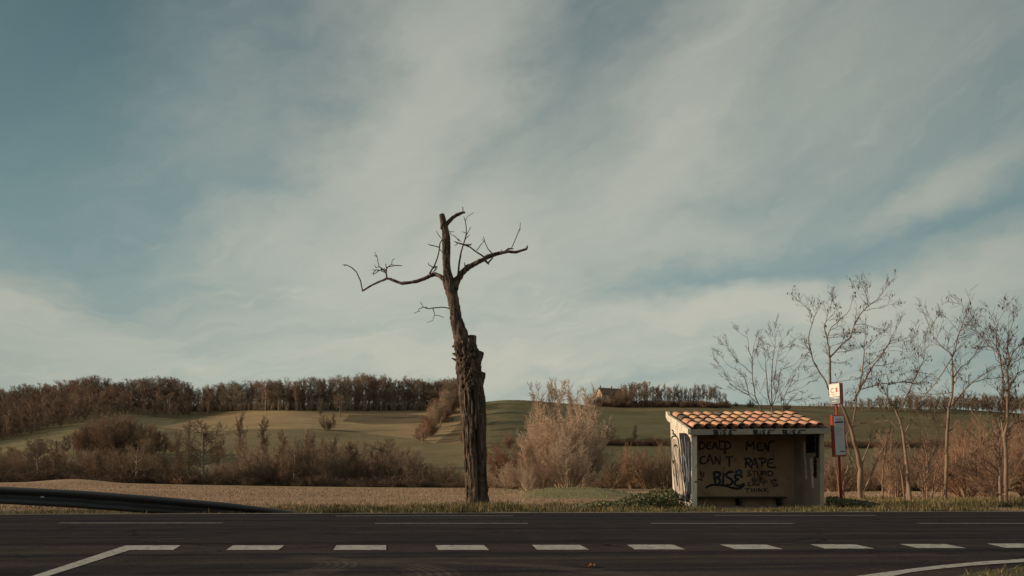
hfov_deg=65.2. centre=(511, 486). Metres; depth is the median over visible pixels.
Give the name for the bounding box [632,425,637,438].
bare tree
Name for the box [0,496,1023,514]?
verge grass
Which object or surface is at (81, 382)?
bare tree
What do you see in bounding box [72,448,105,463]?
hedgerow bush
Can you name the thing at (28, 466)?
hedgerow bush
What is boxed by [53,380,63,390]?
bare tree
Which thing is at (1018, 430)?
thicket sapling
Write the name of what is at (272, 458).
hedgerow bush
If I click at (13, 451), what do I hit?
valley tree
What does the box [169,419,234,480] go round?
bare tree
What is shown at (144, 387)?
bare tree
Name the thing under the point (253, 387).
bare tree
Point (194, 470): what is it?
hedgerow bush
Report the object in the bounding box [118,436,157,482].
bare tree
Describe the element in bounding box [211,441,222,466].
feathery tree
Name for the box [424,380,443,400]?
bare tree
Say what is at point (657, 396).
copse tree
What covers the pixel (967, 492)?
thicket sapling
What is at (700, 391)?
copse tree
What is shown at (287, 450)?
feathery tree
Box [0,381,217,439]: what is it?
hillside wood
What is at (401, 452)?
hedgerow bush
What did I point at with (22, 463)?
hedgerow bush
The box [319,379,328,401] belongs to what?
bare tree
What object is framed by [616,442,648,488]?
willow
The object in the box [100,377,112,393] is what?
bare tree
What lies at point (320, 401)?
bare tree
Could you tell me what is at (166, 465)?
hedgerow bush
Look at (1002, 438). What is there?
thicket bush
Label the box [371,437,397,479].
bare tree
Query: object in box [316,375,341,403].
bare tree
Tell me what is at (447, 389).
hedge tree
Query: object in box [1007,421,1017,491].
thicket bush
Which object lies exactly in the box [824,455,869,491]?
thicket bush
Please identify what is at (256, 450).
feathery tree
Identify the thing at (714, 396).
copse tree
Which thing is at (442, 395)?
hedge tree
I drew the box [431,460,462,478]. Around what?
bare tree
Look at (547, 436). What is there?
willow
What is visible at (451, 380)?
bare tree
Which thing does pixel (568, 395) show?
pale poplar
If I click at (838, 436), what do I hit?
bus stop sign
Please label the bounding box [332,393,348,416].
bare tree
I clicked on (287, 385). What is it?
bare tree
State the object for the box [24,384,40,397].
bare tree
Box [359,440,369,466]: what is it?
feathery tree
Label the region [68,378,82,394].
bare tree
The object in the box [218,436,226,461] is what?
feathery tree
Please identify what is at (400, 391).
bare tree
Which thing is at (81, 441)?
valley tree
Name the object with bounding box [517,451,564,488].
bush
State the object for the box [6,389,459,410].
ridge wood
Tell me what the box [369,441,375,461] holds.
feathery tree
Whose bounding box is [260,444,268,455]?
feathery tree
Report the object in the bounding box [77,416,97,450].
valley tree
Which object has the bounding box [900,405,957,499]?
roadside tree
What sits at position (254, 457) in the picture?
hedgerow bush
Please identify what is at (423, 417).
hedge tree
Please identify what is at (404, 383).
bare tree
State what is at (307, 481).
bramble undergrowth
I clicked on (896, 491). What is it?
thicket sapling
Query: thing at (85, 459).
hedgerow bush
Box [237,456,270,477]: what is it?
hedgerow bush
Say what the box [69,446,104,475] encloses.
hedgerow bush
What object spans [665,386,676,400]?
copse tree
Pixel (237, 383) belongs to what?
bare tree
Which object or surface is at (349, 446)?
bare tree
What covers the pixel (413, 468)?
hedgerow bush
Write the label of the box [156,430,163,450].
valley tree
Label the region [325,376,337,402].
bare tree
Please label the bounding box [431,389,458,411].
hedge tree
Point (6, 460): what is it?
hedgerow bush
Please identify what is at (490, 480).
bush
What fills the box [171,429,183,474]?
bare tree
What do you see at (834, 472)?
thicket bush
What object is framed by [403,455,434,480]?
hedgerow bush
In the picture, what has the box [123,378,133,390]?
bare tree
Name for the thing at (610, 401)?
copse tree
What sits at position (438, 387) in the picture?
bare tree
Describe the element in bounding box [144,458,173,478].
hedgerow bush
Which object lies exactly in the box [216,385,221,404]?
bare tree
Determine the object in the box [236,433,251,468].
feathery tree
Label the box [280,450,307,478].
hedgerow bush
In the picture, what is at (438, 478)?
hedgerow bush
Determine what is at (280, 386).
bare tree
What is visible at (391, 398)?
bare tree
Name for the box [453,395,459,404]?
hedge tree
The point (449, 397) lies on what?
hedge tree
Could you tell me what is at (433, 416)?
hedge tree
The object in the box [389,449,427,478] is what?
hedgerow bush
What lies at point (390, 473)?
hedgerow bush
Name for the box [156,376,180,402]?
bare tree
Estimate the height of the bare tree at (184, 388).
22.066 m
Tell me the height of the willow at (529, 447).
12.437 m
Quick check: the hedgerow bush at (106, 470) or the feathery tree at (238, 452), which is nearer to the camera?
the hedgerow bush at (106, 470)
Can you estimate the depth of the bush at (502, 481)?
129.62 m
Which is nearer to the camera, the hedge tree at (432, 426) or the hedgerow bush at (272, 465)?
the hedgerow bush at (272, 465)
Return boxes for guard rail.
[0,487,295,512]
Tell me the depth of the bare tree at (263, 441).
299.80 m
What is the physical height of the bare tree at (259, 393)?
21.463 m
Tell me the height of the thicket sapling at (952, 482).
4.290 m
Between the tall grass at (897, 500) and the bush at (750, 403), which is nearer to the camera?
the tall grass at (897, 500)
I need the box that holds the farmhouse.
[596,385,619,400]
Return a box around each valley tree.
[5,447,22,458]
[39,440,49,456]
[60,435,68,453]
[67,435,78,453]
[71,430,92,456]
[73,429,81,454]
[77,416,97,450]
[79,425,98,451]
[80,411,143,457]
[80,426,92,454]
[85,411,129,447]
[88,417,139,457]
[111,414,136,439]
[118,411,139,435]
[127,421,172,456]
[128,422,138,452]
[139,423,146,453]
[144,424,155,457]
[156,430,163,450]
[160,432,168,453]
[167,439,176,451]
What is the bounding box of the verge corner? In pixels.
[959,567,1023,575]
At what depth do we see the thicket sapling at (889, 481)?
42.11 m
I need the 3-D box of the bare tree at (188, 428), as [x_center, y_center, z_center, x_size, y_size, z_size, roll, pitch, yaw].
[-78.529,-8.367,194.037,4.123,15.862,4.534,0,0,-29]
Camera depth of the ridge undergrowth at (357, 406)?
576.55 m
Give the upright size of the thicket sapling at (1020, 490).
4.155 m
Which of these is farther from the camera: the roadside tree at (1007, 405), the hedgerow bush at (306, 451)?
the hedgerow bush at (306, 451)
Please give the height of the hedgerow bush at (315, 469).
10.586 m
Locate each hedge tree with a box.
[413,423,427,440]
[416,427,426,442]
[418,413,439,436]
[419,414,430,435]
[421,420,431,436]
[424,408,435,423]
[425,398,452,422]
[428,418,439,435]
[429,400,451,416]
[429,404,442,425]
[430,407,438,421]
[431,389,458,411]
[432,388,459,412]
[433,403,446,419]
[434,403,445,426]
[440,391,452,406]
[441,381,457,400]
[442,391,453,409]
[445,383,458,393]
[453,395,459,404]
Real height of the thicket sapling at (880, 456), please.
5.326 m
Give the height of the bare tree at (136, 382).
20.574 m
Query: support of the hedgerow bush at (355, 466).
on the ground at (445, 444)
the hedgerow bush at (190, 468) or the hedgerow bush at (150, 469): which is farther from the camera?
the hedgerow bush at (190, 468)
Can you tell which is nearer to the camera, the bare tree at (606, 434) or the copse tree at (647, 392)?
the bare tree at (606, 434)
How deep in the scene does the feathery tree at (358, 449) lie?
286.45 m
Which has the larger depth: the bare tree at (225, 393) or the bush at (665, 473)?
the bare tree at (225, 393)
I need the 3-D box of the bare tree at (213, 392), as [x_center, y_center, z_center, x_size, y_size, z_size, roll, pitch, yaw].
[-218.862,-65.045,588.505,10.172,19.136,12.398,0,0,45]
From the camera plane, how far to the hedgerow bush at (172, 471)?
209.24 m
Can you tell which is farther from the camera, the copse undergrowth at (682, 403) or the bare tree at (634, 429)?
the copse undergrowth at (682, 403)
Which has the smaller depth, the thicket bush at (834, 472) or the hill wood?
the thicket bush at (834, 472)
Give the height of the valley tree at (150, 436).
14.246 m
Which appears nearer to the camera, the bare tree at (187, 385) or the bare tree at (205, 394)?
the bare tree at (205, 394)
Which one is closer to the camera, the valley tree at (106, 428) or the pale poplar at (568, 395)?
the pale poplar at (568, 395)
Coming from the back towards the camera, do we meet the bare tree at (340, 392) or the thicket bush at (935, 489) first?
the bare tree at (340, 392)
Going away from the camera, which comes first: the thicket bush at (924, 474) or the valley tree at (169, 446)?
the thicket bush at (924, 474)
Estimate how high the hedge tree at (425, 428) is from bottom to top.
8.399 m
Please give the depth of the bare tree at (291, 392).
568.28 m
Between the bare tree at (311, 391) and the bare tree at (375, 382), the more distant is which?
the bare tree at (375, 382)
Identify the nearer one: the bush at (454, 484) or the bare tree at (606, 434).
the bush at (454, 484)
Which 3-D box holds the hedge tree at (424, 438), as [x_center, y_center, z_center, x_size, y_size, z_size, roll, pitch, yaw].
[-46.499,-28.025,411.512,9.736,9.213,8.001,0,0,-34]
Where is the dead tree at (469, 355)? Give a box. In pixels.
[344,207,527,504]
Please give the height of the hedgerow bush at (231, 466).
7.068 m
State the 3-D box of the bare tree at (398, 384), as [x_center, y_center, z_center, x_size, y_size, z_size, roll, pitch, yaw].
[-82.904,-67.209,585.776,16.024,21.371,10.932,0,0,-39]
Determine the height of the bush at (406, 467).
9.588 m
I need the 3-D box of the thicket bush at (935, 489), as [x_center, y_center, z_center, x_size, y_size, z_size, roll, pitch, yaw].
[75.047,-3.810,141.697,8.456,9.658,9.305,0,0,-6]
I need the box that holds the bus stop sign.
[829,383,846,507]
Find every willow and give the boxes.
[487,435,538,488]
[515,412,566,488]
[524,385,602,487]
[543,432,591,486]
[556,402,616,486]
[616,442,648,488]
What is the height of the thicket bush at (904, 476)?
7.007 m
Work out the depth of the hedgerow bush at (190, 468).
212.61 m
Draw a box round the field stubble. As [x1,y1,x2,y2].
[0,483,1018,507]
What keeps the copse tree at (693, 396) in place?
on the ground at (445, 444)
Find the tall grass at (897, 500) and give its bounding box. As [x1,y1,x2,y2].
[824,495,1023,505]
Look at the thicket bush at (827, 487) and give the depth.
135.81 m
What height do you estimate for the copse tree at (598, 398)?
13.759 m
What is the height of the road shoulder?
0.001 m
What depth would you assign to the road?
8.44 m
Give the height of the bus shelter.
2.949 m
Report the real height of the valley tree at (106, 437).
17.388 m
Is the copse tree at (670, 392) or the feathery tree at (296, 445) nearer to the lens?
the feathery tree at (296, 445)
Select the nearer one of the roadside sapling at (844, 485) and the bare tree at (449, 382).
the roadside sapling at (844, 485)
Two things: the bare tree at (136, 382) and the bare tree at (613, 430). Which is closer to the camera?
the bare tree at (613, 430)
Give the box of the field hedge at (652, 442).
[592,436,991,448]
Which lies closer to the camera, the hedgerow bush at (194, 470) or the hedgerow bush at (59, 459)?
the hedgerow bush at (194, 470)
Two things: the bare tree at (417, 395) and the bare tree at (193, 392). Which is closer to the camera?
the bare tree at (417, 395)
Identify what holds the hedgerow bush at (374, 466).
on the ground at (445, 444)
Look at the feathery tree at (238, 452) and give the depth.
255.99 m
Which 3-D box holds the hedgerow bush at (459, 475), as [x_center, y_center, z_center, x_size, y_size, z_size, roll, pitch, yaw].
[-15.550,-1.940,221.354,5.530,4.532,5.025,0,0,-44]
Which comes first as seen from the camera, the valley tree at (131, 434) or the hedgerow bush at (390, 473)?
the hedgerow bush at (390, 473)
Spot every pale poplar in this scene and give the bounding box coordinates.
[526,381,546,445]
[541,376,560,447]
[548,377,567,434]
[557,379,581,436]
[580,381,601,465]
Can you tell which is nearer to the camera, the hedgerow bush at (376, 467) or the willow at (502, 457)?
the willow at (502, 457)
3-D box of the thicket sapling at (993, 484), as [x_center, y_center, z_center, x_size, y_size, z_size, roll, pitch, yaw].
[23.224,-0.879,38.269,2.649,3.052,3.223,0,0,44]
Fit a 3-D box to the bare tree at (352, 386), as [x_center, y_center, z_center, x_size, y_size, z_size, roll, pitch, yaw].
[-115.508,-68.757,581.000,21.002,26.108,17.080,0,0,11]
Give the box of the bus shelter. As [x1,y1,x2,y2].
[666,411,829,507]
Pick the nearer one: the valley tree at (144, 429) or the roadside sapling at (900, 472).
the roadside sapling at (900, 472)
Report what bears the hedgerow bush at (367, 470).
on the ground at (445, 444)
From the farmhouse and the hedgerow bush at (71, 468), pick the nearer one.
the hedgerow bush at (71, 468)
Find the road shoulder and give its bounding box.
[0,511,1023,514]
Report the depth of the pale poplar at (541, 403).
164.11 m
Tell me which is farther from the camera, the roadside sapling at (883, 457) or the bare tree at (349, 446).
the bare tree at (349, 446)
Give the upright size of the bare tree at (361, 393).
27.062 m
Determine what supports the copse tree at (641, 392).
on the ground at (445, 444)
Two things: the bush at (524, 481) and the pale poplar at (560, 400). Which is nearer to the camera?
the bush at (524, 481)
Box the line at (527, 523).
[375,523,794,523]
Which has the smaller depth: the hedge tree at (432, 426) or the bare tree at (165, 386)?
the hedge tree at (432, 426)
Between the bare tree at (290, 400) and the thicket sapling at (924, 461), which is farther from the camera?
the bare tree at (290, 400)
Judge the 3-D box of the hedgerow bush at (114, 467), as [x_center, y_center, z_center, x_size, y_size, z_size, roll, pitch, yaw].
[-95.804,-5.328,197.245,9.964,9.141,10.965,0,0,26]
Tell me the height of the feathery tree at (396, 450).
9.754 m
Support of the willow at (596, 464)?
on the ground at (445, 444)
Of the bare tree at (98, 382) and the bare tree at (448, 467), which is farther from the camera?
the bare tree at (98, 382)
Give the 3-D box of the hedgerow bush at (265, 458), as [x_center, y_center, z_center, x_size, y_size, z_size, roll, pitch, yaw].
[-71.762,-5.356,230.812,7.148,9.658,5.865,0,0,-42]
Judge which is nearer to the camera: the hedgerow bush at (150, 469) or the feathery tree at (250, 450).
the hedgerow bush at (150, 469)
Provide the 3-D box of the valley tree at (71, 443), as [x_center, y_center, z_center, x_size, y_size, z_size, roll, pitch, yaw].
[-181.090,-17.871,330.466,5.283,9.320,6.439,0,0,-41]
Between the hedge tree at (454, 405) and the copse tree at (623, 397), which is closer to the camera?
the hedge tree at (454, 405)
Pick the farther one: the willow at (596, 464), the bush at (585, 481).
the willow at (596, 464)
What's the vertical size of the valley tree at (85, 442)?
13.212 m
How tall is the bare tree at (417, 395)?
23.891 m
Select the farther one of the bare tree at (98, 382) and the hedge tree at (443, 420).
the bare tree at (98, 382)
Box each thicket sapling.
[864,424,928,496]
[871,429,889,481]
[881,461,904,496]
[883,450,896,496]
[915,428,934,498]
[920,414,1009,498]
[927,413,1020,495]
[934,442,944,496]
[941,409,1023,497]
[965,441,1023,498]
[995,426,1023,496]
[1008,406,1023,470]
[1011,407,1023,459]
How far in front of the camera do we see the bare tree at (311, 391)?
564.38 m
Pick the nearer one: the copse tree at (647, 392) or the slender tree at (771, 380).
the slender tree at (771, 380)
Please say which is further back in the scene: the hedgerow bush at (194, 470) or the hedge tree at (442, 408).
the hedge tree at (442, 408)
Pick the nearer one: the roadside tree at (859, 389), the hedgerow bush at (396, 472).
the roadside tree at (859, 389)
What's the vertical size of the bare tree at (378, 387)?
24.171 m
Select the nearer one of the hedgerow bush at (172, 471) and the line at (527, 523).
the line at (527, 523)
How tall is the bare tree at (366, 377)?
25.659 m
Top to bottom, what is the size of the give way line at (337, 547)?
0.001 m
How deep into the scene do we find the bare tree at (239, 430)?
299.13 m
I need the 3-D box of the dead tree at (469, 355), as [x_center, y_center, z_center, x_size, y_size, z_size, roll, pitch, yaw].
[-2.644,-4.191,25.926,6.362,9.695,1.100,0,0,9]
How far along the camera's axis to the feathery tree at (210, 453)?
280.88 m
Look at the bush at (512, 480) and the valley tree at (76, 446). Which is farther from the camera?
the valley tree at (76, 446)
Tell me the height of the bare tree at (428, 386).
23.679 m
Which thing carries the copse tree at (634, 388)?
on the ground at (445, 444)
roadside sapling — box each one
[824,443,855,497]
[877,436,905,497]
[881,441,888,498]
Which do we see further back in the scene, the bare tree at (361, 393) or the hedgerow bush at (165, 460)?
the bare tree at (361, 393)
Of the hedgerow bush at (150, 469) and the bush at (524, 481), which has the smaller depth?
the bush at (524, 481)
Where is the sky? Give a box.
[0,0,1023,412]
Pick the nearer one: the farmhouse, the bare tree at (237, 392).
the bare tree at (237, 392)
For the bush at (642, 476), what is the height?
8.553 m
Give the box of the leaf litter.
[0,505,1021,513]
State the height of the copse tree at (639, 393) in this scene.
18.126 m
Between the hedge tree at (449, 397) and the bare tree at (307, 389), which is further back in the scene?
the bare tree at (307, 389)
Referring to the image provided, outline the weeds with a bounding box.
[452,499,503,505]
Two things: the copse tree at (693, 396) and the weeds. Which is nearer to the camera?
the weeds
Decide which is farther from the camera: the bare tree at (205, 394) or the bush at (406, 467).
the bare tree at (205, 394)
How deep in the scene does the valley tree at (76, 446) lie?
305.15 m
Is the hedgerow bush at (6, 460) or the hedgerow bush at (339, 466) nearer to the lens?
the hedgerow bush at (339, 466)
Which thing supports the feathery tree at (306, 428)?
on the ground at (445, 444)
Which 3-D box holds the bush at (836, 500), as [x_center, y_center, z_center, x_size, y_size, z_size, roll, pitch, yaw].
[9.978,0.443,23.354,1.561,0.357,3.075,0,0,22]
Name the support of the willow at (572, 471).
on the ground at (445, 444)
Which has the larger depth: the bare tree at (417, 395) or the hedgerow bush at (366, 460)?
the bare tree at (417, 395)
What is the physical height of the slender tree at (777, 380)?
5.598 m
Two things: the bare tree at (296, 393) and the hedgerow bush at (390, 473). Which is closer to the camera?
the hedgerow bush at (390, 473)
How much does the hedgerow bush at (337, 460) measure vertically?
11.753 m
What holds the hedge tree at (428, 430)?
on the ground at (445, 444)
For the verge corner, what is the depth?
5.41 m
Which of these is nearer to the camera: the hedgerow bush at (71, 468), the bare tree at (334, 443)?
the hedgerow bush at (71, 468)
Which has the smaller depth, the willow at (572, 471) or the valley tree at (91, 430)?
the willow at (572, 471)
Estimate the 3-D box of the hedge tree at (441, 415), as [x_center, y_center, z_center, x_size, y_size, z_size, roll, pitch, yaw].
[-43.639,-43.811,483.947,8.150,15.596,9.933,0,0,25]
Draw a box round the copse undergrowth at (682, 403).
[591,397,731,407]
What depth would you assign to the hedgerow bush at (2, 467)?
199.84 m
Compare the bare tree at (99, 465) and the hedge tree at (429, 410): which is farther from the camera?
the hedge tree at (429, 410)
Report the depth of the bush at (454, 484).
184.62 m
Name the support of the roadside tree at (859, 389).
on the ground at (445, 444)
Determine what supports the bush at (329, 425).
on the ground at (445, 444)
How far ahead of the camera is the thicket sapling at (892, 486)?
52.34 m
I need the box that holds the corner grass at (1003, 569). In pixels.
[957,563,1023,575]
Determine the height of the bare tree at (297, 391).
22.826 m
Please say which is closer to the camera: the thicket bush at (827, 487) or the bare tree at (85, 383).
the thicket bush at (827, 487)
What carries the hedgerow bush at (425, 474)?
on the ground at (445, 444)
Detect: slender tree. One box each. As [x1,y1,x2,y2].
[709,322,763,411]
[751,314,808,411]
[771,352,821,411]
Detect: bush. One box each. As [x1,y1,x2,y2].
[0,448,27,469]
[0,450,26,476]
[0,455,14,469]
[1,454,36,474]
[21,454,36,472]
[22,454,49,472]
[38,449,76,471]
[40,448,67,470]
[54,455,87,475]
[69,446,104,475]
[69,453,97,475]
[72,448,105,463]
[80,448,123,475]
[94,447,119,465]
[101,447,142,478]
[107,451,127,472]
[109,453,148,475]
[125,454,153,477]
[135,452,162,472]
[141,451,169,469]
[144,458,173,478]
[151,453,173,470]
[160,460,172,472]
[163,460,186,476]
[181,461,200,475]
[184,466,200,476]
[205,466,219,477]
[210,459,238,478]
[218,457,250,480]
[236,452,286,482]
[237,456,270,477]
[243,452,265,465]
[243,457,252,472]
[254,452,275,464]
[254,452,288,469]
[261,455,287,478]
[270,453,291,476]
[278,451,300,478]
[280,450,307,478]
[285,444,333,478]
[290,444,317,476]
[303,446,338,479]
[310,442,356,478]
[311,445,353,481]
[313,442,333,478]
[338,448,380,480]
[339,452,365,477]
[344,444,360,475]
[351,450,397,480]
[356,451,380,476]
[370,451,382,478]
[382,452,395,478]
[383,453,407,476]
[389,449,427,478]
[396,447,405,477]
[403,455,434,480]
[408,459,417,477]
[412,464,437,483]
[434,465,453,483]
[440,468,455,483]
[450,479,464,487]
[451,472,464,481]
[486,462,508,488]
[494,463,524,488]
[498,448,532,488]
[516,464,538,490]
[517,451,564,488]
[569,454,601,487]
[572,486,678,507]
[596,455,637,488]
[624,451,671,488]
[636,441,672,488]
[746,398,754,406]
[824,452,856,491]
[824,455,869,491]
[824,459,845,491]
[825,496,879,507]
[849,460,878,490]
[902,455,918,486]
[912,439,951,491]
[914,456,934,489]
[989,422,1022,491]
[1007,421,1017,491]
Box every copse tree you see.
[583,390,601,404]
[602,395,613,404]
[614,391,627,401]
[616,387,636,402]
[630,382,637,399]
[636,382,646,400]
[636,383,645,399]
[643,381,653,400]
[654,385,660,401]
[663,383,666,399]
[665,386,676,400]
[674,384,679,400]
[680,389,687,400]
[691,387,695,400]
[696,385,706,399]
[700,384,706,398]
[710,387,718,401]
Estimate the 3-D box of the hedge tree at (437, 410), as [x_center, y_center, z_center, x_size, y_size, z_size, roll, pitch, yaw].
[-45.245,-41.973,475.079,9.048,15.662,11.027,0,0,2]
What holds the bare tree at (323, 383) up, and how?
on the ground at (445, 444)
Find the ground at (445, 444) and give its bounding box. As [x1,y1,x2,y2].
[0,400,1023,514]
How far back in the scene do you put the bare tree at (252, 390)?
578.29 m
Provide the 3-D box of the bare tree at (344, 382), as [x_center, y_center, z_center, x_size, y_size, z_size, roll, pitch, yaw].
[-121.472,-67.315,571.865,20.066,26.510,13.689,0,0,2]
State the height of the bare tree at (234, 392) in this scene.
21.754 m
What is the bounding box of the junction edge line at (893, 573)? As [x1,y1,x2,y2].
[860,559,1023,575]
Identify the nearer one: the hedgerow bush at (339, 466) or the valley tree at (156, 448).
the hedgerow bush at (339, 466)
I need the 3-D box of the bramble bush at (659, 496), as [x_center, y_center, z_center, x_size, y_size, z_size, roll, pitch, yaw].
[3.377,0.297,23.106,3.512,0.647,3.064,0,0,0]
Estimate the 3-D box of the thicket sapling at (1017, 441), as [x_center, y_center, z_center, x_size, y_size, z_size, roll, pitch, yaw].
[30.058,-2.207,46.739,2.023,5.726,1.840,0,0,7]
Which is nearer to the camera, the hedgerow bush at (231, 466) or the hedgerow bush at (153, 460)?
the hedgerow bush at (231, 466)
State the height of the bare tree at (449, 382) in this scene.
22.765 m
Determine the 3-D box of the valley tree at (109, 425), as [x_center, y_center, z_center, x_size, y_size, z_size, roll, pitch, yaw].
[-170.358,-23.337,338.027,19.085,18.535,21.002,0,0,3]
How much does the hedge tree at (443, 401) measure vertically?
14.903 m
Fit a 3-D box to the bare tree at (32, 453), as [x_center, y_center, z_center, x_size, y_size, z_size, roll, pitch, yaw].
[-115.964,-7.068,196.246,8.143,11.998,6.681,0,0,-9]
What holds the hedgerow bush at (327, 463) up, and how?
on the ground at (445, 444)
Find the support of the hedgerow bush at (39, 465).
on the ground at (445, 444)
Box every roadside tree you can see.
[787,269,904,499]
[843,310,938,498]
[870,320,940,500]
[898,288,1015,500]
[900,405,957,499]
[926,295,1023,501]
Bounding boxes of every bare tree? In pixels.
[5,385,22,401]
[22,434,55,474]
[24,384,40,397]
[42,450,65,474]
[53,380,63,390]
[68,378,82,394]
[72,376,89,393]
[81,378,93,393]
[92,377,103,393]
[93,436,107,473]
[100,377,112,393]
[115,382,129,396]
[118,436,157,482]
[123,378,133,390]
[123,382,136,397]
[132,379,145,405]
[133,377,153,397]
[137,382,150,399]
[144,376,167,400]
[147,382,167,401]
[153,379,180,406]
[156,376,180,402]
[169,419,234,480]
[170,376,182,400]
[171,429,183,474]
[176,382,187,398]
[180,419,196,473]
[184,382,194,405]
[187,389,201,409]
[199,383,219,410]
[203,389,208,411]
[206,387,220,406]
[216,384,235,410]
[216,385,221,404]
[225,383,245,407]
[229,380,246,391]
[229,384,247,410]
[234,412,248,459]
[247,378,263,404]
[247,384,258,402]
[250,380,266,401]
[256,380,273,410]
[256,416,270,455]
[266,381,280,409]
[269,383,285,400]
[272,379,290,403]
[276,378,283,399]
[283,378,291,398]
[285,384,300,402]
[287,381,306,410]
[288,379,311,403]
[288,380,294,403]
[295,379,319,409]
[299,427,316,457]
[304,377,331,409]
[306,376,323,402]
[306,381,314,403]
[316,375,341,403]
[317,400,322,415]
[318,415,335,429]
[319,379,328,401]
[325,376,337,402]
[327,379,344,403]
[328,375,355,410]
[328,433,341,454]
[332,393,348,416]
[337,381,351,408]
[338,377,361,402]
[345,439,355,478]
[349,377,359,409]
[356,374,367,405]
[358,373,367,403]
[360,374,376,407]
[363,373,386,399]
[364,376,376,410]
[367,379,386,400]
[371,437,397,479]
[373,379,391,410]
[376,375,387,410]
[384,379,403,400]
[387,380,395,406]
[389,381,403,406]
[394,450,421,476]
[398,376,409,408]
[404,381,412,405]
[408,379,425,403]
[412,379,432,409]
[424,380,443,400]
[431,382,445,396]
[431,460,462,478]
[442,375,456,387]
[442,379,454,387]
[452,379,458,407]
[501,432,516,447]
[597,429,611,439]
[603,422,619,438]
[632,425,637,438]
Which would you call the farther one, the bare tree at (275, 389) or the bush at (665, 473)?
the bare tree at (275, 389)
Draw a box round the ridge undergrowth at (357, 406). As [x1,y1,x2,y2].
[0,398,429,410]
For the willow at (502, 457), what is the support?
on the ground at (445, 444)
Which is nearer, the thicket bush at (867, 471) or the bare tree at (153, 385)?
the thicket bush at (867, 471)
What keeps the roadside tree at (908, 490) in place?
on the ground at (445, 444)
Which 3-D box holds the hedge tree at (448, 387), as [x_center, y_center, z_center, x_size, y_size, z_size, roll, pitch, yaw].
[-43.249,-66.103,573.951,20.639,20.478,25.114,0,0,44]
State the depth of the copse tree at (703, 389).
610.24 m
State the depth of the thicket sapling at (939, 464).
50.78 m
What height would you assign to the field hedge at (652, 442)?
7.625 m
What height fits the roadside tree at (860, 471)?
9.420 m
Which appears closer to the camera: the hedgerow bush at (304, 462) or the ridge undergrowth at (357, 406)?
the hedgerow bush at (304, 462)
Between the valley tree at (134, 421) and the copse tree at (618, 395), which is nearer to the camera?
the valley tree at (134, 421)
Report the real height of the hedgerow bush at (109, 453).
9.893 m
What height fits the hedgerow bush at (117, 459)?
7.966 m
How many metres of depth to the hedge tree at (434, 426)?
433.10 m
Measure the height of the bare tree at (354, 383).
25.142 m
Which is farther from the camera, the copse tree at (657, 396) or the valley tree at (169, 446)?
the copse tree at (657, 396)
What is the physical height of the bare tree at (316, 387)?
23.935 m
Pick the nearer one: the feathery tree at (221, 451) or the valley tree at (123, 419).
the feathery tree at (221, 451)
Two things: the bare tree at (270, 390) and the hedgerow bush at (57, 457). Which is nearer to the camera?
the hedgerow bush at (57, 457)
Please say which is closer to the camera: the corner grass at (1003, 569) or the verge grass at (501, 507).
the corner grass at (1003, 569)
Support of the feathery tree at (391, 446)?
on the ground at (445, 444)
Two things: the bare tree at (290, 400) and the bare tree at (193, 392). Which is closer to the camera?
the bare tree at (290, 400)
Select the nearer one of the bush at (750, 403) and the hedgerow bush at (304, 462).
the hedgerow bush at (304, 462)
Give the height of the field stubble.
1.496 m
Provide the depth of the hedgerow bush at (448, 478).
200.76 m
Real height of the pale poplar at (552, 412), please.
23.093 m
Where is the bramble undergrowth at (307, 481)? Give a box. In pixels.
[0,467,948,490]
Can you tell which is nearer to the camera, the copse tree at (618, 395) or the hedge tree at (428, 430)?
the hedge tree at (428, 430)
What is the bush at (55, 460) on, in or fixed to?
on the ground at (445, 444)
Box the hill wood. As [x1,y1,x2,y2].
[799,391,1023,413]
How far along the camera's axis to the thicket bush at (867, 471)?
155.74 m
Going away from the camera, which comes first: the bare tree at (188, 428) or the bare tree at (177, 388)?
the bare tree at (188, 428)
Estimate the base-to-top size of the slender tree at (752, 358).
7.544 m
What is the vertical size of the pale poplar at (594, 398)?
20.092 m
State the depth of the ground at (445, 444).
434.63 m
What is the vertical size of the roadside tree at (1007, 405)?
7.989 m
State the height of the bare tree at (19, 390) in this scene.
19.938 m
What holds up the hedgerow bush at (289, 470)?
on the ground at (445, 444)
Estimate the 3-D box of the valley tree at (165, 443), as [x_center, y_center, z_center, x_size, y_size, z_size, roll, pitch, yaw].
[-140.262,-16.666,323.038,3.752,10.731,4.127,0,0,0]
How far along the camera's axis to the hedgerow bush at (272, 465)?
212.80 m
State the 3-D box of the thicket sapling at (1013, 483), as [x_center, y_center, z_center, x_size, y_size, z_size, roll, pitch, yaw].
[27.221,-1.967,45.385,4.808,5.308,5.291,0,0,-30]
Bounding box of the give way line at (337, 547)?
[34,543,1023,575]
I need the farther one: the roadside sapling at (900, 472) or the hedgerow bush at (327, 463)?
the hedgerow bush at (327, 463)
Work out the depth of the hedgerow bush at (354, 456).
215.59 m
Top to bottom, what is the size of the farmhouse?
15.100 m
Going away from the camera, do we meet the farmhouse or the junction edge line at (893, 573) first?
the junction edge line at (893, 573)
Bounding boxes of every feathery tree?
[208,441,215,467]
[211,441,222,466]
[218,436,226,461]
[235,443,241,463]
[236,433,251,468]
[245,448,254,461]
[253,442,265,459]
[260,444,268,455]
[276,429,289,467]
[283,443,293,458]
[293,436,300,454]
[301,427,313,456]
[351,437,360,460]
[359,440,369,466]
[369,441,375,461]
[382,437,394,470]
[390,444,400,464]
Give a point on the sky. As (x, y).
(188, 188)
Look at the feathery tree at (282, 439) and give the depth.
281.69 m
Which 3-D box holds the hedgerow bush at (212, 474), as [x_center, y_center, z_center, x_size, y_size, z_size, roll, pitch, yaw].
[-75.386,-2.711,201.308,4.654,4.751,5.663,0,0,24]
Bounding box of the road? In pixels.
[0,512,1023,575]
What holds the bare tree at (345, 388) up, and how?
on the ground at (445, 444)
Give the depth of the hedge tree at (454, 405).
542.83 m

